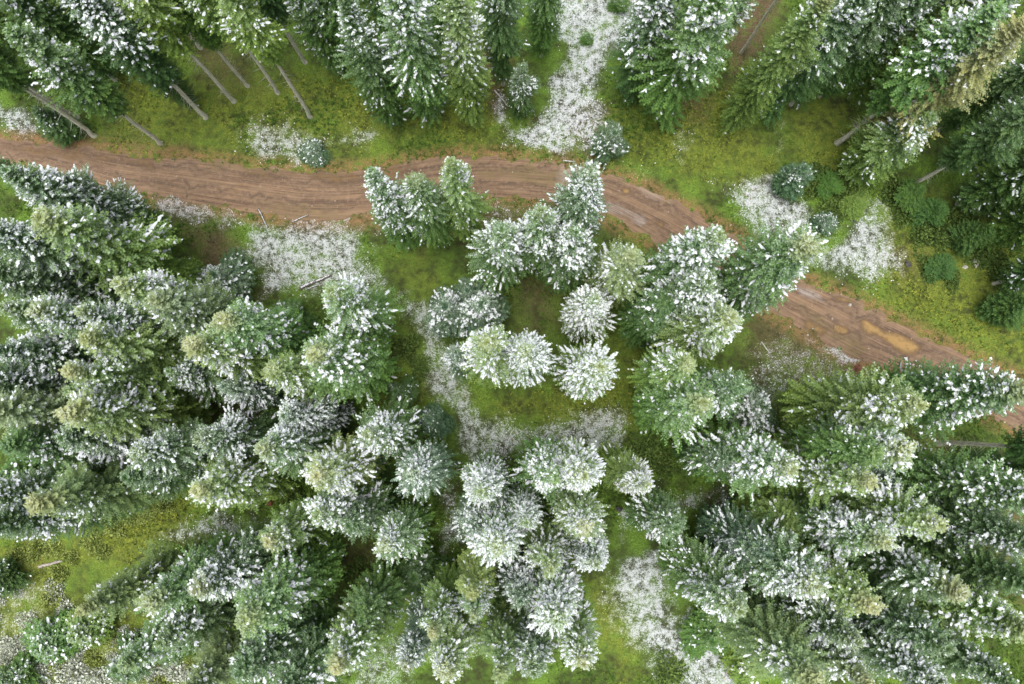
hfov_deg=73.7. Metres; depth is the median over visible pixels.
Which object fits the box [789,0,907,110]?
conifer tree
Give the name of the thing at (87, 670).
shrub
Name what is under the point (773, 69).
conifer tree
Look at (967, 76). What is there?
conifer tree
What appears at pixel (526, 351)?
conifer tree
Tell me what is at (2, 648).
shrub
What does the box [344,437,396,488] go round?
young conifer
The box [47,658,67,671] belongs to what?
shrub
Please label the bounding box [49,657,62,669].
shrub
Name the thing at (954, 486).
conifer tree
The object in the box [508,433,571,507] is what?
conifer tree
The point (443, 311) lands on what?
young conifer
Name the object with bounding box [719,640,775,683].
young conifer
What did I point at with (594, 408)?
snow crumbs
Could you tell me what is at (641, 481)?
conifer tree
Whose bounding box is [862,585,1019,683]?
conifer tree
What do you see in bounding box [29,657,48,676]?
shrub
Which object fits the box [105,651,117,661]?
shrub
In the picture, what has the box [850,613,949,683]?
conifer tree
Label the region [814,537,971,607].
conifer tree
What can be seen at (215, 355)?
conifer tree
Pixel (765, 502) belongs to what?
conifer tree
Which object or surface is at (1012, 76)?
conifer tree
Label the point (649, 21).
conifer tree
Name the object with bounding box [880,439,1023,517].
conifer tree
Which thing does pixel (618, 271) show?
conifer tree
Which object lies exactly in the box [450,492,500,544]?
conifer tree
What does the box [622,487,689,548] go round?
conifer tree
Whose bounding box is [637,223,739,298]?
conifer tree
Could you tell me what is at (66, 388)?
conifer tree
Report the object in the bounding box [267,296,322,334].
young conifer
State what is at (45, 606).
shrub
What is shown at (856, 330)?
dirt road
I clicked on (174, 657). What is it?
young conifer
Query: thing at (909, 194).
young conifer
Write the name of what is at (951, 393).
conifer tree
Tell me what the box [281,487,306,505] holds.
shrub
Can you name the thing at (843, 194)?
shrub
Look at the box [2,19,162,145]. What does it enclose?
conifer tree
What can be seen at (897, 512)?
conifer tree
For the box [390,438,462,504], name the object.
conifer tree
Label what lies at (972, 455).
young conifer
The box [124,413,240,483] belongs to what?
conifer tree
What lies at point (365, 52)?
conifer tree
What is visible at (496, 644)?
conifer tree
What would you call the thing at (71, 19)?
conifer tree
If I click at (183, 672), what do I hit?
shrub
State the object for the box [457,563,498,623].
conifer tree
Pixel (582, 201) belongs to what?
conifer tree
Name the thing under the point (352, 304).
conifer tree
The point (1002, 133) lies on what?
conifer tree
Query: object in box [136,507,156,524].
shrub
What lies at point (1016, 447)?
conifer tree
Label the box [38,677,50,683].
shrub
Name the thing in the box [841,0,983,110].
conifer tree
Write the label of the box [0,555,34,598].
young conifer
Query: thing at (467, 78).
conifer tree
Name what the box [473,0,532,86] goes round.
conifer tree
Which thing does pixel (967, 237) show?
young conifer
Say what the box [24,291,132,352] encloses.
conifer tree
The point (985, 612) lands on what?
conifer tree
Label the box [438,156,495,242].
conifer tree
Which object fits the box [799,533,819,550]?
young conifer
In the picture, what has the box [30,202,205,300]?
conifer tree
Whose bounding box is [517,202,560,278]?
conifer tree
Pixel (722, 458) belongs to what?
conifer tree
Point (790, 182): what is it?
young conifer
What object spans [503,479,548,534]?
conifer tree
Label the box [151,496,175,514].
shrub
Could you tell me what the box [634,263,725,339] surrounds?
conifer tree
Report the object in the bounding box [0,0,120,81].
conifer tree
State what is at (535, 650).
conifer tree
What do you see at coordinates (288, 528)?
conifer tree
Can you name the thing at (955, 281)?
shrub
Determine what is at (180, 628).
conifer tree
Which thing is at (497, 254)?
conifer tree
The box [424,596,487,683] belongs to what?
conifer tree
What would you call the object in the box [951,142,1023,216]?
conifer tree
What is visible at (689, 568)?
conifer tree
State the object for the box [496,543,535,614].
conifer tree
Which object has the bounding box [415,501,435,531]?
shrub
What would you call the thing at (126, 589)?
conifer tree
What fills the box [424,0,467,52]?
conifer tree
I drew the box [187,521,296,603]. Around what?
conifer tree
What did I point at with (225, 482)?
conifer tree
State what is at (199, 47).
conifer tree
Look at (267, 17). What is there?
conifer tree
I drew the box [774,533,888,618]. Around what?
conifer tree
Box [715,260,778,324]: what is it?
conifer tree
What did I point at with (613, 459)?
conifer tree
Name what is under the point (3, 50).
conifer tree
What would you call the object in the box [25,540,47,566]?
shrub
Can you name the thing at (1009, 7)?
conifer tree
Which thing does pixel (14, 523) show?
conifer tree
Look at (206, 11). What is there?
conifer tree
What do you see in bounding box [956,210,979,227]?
shrub
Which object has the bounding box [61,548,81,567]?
shrub
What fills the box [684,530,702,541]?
shrub
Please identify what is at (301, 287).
fallen log
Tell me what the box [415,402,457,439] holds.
young conifer
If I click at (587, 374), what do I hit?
conifer tree
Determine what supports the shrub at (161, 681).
on the ground at (646, 602)
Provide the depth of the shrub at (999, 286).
60.52 m
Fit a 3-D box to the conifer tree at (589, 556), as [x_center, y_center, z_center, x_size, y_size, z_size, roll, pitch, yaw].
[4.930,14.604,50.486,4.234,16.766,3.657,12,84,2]
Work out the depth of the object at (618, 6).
62.55 m
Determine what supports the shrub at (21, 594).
on the ground at (646, 602)
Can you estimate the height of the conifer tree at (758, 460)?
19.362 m
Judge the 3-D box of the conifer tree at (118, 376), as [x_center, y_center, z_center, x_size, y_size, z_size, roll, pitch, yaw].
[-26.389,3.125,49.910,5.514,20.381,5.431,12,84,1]
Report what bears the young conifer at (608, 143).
on the ground at (646, 602)
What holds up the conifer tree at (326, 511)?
on the ground at (646, 602)
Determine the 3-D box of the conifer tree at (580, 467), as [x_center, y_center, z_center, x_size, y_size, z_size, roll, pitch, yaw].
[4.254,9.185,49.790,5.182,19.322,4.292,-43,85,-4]
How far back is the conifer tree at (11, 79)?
51.83 m
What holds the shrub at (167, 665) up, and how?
on the ground at (646, 602)
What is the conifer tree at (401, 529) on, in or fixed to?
on the ground at (646, 602)
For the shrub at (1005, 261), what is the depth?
60.64 m
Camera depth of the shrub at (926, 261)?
60.81 m
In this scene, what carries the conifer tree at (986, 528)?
on the ground at (646, 602)
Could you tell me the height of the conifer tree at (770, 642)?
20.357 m
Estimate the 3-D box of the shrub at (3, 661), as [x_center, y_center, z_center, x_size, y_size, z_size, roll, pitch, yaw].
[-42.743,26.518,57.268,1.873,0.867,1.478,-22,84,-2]
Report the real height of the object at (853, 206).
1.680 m
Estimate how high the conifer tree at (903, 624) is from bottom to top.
20.339 m
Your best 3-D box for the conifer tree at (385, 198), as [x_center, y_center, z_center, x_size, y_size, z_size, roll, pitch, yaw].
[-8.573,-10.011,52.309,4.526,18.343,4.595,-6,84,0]
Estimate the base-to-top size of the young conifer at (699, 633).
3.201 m
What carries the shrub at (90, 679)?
on the ground at (646, 602)
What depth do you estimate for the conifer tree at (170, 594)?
42.70 m
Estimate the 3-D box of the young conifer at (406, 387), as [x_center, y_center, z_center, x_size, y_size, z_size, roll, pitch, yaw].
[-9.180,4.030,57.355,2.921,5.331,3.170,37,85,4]
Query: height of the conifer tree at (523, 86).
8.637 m
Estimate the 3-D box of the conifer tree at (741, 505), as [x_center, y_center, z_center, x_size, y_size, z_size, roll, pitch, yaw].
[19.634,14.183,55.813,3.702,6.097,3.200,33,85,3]
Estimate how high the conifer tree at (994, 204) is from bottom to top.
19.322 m
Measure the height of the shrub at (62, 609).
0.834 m
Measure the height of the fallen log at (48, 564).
0.891 m
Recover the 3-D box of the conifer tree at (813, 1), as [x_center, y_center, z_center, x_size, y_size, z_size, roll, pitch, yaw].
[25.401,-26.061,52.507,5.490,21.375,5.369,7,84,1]
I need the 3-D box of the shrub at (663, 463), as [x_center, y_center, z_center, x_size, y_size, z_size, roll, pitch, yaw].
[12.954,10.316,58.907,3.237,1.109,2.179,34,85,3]
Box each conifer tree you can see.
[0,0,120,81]
[0,4,39,72]
[0,41,80,119]
[0,55,96,137]
[0,155,51,208]
[0,161,174,252]
[0,217,117,301]
[0,255,145,307]
[0,289,126,345]
[0,331,101,385]
[0,360,69,400]
[0,378,76,451]
[0,422,118,474]
[0,455,118,515]
[0,466,158,544]
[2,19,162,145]
[23,452,186,527]
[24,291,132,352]
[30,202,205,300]
[43,0,92,42]
[47,0,120,43]
[52,163,178,238]
[52,378,216,447]
[54,402,211,468]
[56,0,207,119]
[57,352,211,411]
[62,381,112,400]
[73,300,195,341]
[74,530,217,625]
[77,320,198,384]
[106,0,236,105]
[109,267,240,347]
[113,4,199,108]
[115,604,200,675]
[117,454,210,503]
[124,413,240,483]
[132,524,252,625]
[144,272,259,341]
[152,593,242,657]
[163,354,229,408]
[166,0,249,88]
[180,0,279,94]
[180,328,287,384]
[183,625,247,683]
[185,436,302,513]
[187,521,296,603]
[188,33,202,49]
[192,405,279,465]
[205,295,324,360]
[212,0,312,118]
[215,369,292,416]
[228,588,338,683]
[231,530,346,644]
[252,0,307,64]
[253,421,342,484]
[254,493,332,556]
[255,2,277,33]
[261,349,340,405]
[270,597,348,683]
[277,389,356,437]
[283,0,352,78]
[298,430,390,498]
[299,318,403,407]
[300,0,370,67]
[302,470,386,534]
[321,271,406,341]
[323,576,407,676]
[331,0,412,129]
[336,475,402,544]
[340,558,409,632]
[351,393,429,460]
[356,0,392,41]
[361,165,426,252]
[372,498,438,565]
[377,0,452,128]
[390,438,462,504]
[394,594,431,673]
[397,170,458,248]
[416,559,463,640]
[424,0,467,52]
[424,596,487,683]
[433,0,494,129]
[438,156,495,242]
[441,341,469,383]
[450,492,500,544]
[454,544,497,601]
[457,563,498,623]
[458,322,529,390]
[459,450,514,513]
[462,496,527,569]
[465,218,532,294]
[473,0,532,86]
[476,588,525,683]
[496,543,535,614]
[499,328,560,388]
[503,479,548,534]
[504,59,541,120]
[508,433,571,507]
[508,602,560,679]
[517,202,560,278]
[520,514,573,579]
[522,0,564,59]
[522,554,585,639]
[529,218,598,294]
[540,156,611,242]
[547,338,619,403]
[547,487,610,545]
[550,435,606,500]
[552,524,610,572]
[555,576,602,670]
[558,283,617,345]
[581,235,647,308]
[595,441,640,493]
[605,0,681,106]
[609,452,654,496]
[615,272,687,350]
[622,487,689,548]
[627,0,736,133]
[627,345,696,400]
[631,371,716,452]
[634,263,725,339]
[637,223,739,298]
[649,300,744,364]
[654,530,749,623]
[671,431,733,477]
[688,0,758,60]
[688,416,800,506]
[688,531,727,570]
[690,364,754,420]
[694,499,777,574]
[700,506,835,604]
[700,581,835,683]
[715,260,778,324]
[716,217,830,317]
[719,0,834,134]
[725,493,754,519]
[729,481,804,539]
[734,569,864,650]
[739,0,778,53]
[743,587,875,683]
[760,0,877,128]
[763,423,884,471]
[763,435,878,510]
[772,362,930,432]
[773,411,917,476]
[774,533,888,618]
[775,486,901,566]
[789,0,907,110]
[791,473,949,552]
[794,0,850,21]
[814,0,939,98]
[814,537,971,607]
[830,558,959,658]
[834,0,1007,145]
[837,108,939,187]
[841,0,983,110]
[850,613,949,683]
[855,356,1023,446]
[857,543,1023,645]
[858,11,1023,147]
[860,463,903,494]
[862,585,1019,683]
[867,0,1022,109]
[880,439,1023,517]
[892,447,1006,516]
[892,531,1023,598]
[904,488,1023,566]
[913,96,1023,184]
[934,40,1023,134]
[934,424,1023,463]
[940,85,1023,171]
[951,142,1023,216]
[967,447,1023,483]
[974,183,1023,219]
[977,202,1023,254]
[991,255,1023,293]
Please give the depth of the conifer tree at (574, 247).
50.44 m
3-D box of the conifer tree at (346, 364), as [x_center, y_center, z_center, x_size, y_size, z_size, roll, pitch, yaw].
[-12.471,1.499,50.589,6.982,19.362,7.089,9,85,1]
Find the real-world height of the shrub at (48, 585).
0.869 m
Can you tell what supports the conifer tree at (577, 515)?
on the ground at (646, 602)
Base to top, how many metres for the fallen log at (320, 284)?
0.451 m
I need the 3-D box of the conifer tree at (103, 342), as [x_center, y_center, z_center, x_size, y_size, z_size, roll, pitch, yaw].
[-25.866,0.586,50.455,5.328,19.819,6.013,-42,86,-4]
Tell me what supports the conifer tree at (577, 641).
on the ground at (646, 602)
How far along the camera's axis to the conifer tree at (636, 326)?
51.77 m
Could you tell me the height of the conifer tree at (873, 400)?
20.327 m
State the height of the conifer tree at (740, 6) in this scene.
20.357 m
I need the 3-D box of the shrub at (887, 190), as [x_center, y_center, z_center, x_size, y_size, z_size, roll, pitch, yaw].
[34.827,-13.180,61.267,3.208,1.505,3.312,37,85,4]
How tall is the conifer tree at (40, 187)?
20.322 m
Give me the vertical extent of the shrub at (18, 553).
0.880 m
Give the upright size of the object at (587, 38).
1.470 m
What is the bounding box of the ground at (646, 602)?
[0,0,1023,683]
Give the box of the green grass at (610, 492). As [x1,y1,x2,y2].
[0,0,1023,683]
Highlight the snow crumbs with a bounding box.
[0,4,905,683]
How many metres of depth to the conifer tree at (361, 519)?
48.87 m
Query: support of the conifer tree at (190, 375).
on the ground at (646, 602)
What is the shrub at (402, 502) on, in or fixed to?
on the ground at (646, 602)
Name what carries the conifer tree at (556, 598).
on the ground at (646, 602)
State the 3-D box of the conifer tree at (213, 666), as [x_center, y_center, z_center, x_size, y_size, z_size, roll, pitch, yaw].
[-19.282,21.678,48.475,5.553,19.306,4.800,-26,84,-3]
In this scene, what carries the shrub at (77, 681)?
on the ground at (646, 602)
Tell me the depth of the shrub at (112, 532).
58.42 m
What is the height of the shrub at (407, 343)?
1.382 m
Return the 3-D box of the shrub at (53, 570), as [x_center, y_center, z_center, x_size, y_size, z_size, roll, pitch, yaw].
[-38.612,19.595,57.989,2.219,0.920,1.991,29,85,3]
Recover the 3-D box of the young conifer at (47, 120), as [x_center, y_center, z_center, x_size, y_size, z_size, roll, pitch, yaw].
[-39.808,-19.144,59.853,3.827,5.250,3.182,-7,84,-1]
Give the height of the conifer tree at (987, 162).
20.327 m
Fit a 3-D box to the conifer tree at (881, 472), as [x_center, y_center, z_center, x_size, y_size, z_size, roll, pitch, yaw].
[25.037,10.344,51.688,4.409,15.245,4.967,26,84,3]
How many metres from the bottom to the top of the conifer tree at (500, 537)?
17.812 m
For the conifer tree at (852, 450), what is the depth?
43.63 m
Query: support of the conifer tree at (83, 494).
on the ground at (646, 602)
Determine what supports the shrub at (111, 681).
on the ground at (646, 602)
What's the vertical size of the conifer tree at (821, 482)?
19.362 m
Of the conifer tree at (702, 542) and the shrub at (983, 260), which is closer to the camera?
the conifer tree at (702, 542)
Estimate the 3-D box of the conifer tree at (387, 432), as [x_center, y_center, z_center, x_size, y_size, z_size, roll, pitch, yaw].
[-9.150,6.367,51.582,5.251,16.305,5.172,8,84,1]
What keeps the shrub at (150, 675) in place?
on the ground at (646, 602)
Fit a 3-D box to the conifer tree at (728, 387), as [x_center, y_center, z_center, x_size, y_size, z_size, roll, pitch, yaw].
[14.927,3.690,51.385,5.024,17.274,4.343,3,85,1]
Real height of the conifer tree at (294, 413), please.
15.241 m
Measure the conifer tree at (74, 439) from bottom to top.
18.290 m
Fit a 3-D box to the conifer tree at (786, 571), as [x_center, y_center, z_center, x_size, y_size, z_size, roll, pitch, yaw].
[17.563,14.807,49.187,6.263,19.339,6.132,-37,85,-4]
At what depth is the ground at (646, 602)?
61.12 m
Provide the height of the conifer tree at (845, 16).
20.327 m
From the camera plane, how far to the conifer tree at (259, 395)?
50.64 m
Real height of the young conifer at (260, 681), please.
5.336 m
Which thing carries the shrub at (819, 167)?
on the ground at (646, 602)
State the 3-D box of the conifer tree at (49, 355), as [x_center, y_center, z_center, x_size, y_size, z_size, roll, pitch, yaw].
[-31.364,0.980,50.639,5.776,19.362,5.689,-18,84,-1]
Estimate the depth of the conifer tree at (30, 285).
45.76 m
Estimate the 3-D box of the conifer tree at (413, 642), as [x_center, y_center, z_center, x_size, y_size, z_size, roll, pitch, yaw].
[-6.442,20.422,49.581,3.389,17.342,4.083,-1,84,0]
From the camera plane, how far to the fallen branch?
61.41 m
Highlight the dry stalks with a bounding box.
[0,0,1023,683]
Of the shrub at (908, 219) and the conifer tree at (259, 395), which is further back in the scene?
the shrub at (908, 219)
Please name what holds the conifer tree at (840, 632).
on the ground at (646, 602)
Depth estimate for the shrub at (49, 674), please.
57.26 m
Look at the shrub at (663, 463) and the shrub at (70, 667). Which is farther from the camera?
the shrub at (663, 463)
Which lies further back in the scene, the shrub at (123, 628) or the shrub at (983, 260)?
the shrub at (983, 260)
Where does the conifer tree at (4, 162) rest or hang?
on the ground at (646, 602)
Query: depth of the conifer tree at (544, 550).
46.12 m
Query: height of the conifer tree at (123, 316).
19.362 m
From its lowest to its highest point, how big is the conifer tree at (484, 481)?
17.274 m
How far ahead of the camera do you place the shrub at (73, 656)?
57.34 m
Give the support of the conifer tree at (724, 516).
on the ground at (646, 602)
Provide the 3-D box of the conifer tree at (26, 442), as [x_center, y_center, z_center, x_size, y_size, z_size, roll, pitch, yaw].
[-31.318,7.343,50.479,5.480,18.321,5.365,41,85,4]
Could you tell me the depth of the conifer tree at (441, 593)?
46.24 m
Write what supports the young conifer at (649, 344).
on the ground at (646, 602)
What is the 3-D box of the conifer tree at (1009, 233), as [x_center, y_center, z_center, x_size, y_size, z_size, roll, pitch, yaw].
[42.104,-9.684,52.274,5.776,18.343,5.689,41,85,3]
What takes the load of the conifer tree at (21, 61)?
on the ground at (646, 602)
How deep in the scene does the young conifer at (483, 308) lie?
56.39 m
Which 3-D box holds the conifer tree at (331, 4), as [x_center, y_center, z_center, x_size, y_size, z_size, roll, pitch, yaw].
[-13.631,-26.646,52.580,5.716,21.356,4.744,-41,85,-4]
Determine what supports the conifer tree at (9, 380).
on the ground at (646, 602)
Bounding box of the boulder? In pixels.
[905,261,911,266]
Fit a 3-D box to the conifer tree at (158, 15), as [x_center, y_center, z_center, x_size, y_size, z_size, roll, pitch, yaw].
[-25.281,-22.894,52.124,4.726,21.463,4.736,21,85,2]
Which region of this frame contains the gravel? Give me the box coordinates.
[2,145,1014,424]
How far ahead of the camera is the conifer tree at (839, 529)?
44.33 m
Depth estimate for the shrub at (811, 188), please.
61.55 m
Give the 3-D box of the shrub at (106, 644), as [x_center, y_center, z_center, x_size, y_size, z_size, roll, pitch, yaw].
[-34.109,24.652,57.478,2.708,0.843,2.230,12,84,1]
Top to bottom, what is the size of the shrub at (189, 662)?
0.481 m
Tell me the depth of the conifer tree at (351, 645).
44.37 m
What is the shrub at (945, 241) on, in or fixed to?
on the ground at (646, 602)
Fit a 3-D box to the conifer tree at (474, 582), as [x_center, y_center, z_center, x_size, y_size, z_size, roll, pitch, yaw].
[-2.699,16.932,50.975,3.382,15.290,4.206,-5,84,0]
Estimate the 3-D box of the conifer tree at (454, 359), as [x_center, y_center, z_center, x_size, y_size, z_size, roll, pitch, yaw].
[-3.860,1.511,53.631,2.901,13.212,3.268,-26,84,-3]
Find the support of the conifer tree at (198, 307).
on the ground at (646, 602)
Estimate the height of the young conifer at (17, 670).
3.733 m
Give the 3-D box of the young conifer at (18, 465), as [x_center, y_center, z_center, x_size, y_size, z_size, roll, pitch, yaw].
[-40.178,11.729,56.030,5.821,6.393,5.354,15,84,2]
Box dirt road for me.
[0,138,1023,431]
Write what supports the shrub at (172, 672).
on the ground at (646, 602)
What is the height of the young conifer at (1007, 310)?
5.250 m
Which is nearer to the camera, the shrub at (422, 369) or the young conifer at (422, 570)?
the young conifer at (422, 570)
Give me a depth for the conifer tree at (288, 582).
44.92 m
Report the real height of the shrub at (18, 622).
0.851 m
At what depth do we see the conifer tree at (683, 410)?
47.76 m
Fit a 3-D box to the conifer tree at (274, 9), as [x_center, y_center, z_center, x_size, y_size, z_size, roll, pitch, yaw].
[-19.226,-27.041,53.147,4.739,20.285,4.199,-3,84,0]
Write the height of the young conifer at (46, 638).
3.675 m
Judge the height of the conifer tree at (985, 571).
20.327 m
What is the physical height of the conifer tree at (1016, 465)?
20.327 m
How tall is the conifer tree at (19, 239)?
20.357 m
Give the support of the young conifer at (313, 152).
on the ground at (646, 602)
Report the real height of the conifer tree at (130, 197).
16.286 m
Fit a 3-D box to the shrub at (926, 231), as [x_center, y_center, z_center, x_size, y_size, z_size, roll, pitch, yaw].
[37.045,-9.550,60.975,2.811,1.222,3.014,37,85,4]
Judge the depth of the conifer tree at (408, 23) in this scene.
50.16 m
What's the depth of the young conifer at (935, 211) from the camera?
60.10 m
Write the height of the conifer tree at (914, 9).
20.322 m
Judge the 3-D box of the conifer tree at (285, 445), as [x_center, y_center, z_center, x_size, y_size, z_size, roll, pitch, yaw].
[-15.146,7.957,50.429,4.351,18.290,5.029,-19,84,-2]
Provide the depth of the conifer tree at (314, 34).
54.77 m
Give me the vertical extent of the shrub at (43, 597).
0.918 m
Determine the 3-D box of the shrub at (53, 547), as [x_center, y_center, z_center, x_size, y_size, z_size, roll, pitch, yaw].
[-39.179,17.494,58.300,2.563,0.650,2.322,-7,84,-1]
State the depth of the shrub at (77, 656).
57.36 m
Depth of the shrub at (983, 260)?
60.78 m
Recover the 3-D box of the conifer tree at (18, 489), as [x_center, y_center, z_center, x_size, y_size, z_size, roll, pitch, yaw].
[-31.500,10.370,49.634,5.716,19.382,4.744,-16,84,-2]
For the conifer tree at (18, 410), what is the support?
on the ground at (646, 602)
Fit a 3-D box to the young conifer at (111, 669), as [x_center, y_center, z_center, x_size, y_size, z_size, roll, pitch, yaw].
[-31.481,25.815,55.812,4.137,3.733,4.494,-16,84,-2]
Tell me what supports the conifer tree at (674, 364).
on the ground at (646, 602)
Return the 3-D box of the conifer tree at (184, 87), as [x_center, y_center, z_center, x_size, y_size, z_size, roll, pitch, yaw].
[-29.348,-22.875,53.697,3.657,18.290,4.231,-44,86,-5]
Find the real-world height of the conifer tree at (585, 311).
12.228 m
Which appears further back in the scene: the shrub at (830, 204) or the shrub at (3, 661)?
the shrub at (830, 204)
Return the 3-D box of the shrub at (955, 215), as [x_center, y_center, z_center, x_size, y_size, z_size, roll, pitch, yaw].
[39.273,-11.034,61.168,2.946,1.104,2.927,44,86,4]
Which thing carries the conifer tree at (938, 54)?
on the ground at (646, 602)
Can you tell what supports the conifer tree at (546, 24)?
on the ground at (646, 602)
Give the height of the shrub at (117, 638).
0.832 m
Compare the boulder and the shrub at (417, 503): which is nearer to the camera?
the shrub at (417, 503)
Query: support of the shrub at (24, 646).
on the ground at (646, 602)
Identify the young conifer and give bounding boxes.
[0,454,51,484]
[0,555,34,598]
[0,650,48,683]
[19,608,78,665]
[31,105,92,148]
[61,608,116,649]
[103,627,153,683]
[152,612,199,669]
[192,245,257,302]
[233,668,280,683]
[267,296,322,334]
[296,137,333,167]
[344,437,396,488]
[384,373,420,409]
[397,541,455,598]
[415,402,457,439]
[422,284,469,339]
[451,282,510,337]
[453,277,476,302]
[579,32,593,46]
[588,119,630,170]
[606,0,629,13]
[644,338,665,354]
[677,607,732,662]
[715,382,779,437]
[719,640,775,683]
[770,160,817,202]
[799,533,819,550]
[808,210,838,236]
[815,169,845,199]
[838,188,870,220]
[893,176,926,215]
[906,197,949,228]
[922,252,957,283]
[944,219,997,257]
[961,447,1002,464]
[973,289,1023,331]
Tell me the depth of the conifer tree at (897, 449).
42.81 m
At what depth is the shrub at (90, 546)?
58.28 m
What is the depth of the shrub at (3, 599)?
57.90 m
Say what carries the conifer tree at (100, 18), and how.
on the ground at (646, 602)
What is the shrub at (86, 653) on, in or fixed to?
on the ground at (646, 602)
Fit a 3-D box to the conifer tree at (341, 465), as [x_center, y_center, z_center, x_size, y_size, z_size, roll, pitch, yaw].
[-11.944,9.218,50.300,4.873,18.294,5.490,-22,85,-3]
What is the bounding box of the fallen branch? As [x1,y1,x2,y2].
[257,209,267,227]
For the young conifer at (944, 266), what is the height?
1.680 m
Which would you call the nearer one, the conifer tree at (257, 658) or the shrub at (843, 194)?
the conifer tree at (257, 658)
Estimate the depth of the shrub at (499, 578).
57.81 m
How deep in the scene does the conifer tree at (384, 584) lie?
48.89 m
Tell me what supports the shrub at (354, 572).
on the ground at (646, 602)
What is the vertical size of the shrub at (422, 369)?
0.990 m
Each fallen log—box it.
[37,560,61,568]
[234,407,268,413]
[299,274,330,289]
[307,282,322,288]
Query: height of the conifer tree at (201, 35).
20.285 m
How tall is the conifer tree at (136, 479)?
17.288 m
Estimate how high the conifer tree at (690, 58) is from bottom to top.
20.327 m
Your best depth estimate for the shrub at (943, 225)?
60.83 m
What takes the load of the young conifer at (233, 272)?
on the ground at (646, 602)
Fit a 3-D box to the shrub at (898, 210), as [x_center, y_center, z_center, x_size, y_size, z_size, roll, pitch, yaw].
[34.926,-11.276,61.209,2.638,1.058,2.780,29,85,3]
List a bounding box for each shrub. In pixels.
[0,595,6,605]
[0,635,19,661]
[0,650,13,664]
[1,632,26,655]
[5,547,27,567]
[11,586,24,598]
[13,608,38,632]
[19,635,29,654]
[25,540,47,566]
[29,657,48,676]
[36,580,66,607]
[36,662,52,680]
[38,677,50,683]
[40,598,51,608]
[42,535,65,559]
[43,578,64,604]
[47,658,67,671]
[48,564,69,584]
[48,676,82,683]
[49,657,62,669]
[53,594,75,617]
[54,653,85,683]
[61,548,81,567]
[67,654,82,661]
[74,644,87,658]
[77,529,101,555]
[78,661,92,673]
[81,664,108,683]
[82,647,92,657]
[82,647,107,668]
[93,542,113,562]
[101,623,118,648]
[102,517,126,538]
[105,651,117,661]
[109,677,127,683]
[110,630,125,645]
[116,624,129,635]
[120,512,137,527]
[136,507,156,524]
[144,666,159,683]
[148,673,173,683]
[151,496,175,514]
[156,660,183,683]
[160,658,178,673]
[179,663,193,682]
[184,657,196,671]
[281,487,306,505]
[341,554,371,586]
[390,333,421,362]
[394,497,408,508]
[407,354,434,382]
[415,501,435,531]
[492,577,504,595]
[631,434,660,466]
[645,450,673,478]
[655,649,688,683]
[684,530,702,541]
[801,178,818,200]
[809,161,831,185]
[817,197,845,225]
[832,180,864,202]
[833,170,853,196]
[876,176,903,206]
[889,204,912,231]
[900,209,917,223]
[908,222,937,246]
[916,253,935,283]
[921,216,951,244]
[932,230,954,252]
[942,268,961,294]
[943,203,967,231]
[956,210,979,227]
[961,245,997,271]
[985,249,1015,281]
[993,274,1023,295]
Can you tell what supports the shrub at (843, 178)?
on the ground at (646, 602)
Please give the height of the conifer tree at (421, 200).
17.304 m
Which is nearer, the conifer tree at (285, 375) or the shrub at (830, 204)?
the conifer tree at (285, 375)
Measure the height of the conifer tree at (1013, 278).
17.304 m
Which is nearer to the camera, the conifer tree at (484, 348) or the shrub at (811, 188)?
the conifer tree at (484, 348)
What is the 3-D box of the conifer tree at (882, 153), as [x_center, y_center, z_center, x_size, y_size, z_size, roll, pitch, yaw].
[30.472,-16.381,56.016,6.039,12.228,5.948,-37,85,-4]
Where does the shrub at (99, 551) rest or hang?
on the ground at (646, 602)
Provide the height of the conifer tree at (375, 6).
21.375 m
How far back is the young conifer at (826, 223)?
60.18 m
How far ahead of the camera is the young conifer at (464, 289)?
57.32 m
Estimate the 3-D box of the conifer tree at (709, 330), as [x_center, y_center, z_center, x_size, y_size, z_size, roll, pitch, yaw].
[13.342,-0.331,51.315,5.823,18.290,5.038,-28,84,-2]
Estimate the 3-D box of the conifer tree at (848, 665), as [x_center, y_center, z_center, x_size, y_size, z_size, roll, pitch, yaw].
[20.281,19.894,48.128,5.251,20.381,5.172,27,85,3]
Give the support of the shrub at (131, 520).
on the ground at (646, 602)
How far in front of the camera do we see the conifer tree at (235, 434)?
46.77 m
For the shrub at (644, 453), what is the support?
on the ground at (646, 602)
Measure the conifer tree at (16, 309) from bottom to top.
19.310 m
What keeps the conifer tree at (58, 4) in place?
on the ground at (646, 602)
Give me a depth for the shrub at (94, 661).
57.24 m
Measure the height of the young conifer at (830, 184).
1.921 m
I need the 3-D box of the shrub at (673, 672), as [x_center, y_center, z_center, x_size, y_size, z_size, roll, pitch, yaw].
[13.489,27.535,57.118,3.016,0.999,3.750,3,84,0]
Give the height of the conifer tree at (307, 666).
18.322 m
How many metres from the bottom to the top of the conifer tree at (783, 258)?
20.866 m
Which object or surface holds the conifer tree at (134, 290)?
on the ground at (646, 602)
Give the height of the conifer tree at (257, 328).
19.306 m
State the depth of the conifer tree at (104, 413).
44.87 m
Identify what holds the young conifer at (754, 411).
on the ground at (646, 602)
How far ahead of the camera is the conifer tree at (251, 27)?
47.66 m
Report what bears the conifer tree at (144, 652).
on the ground at (646, 602)
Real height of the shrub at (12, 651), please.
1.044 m

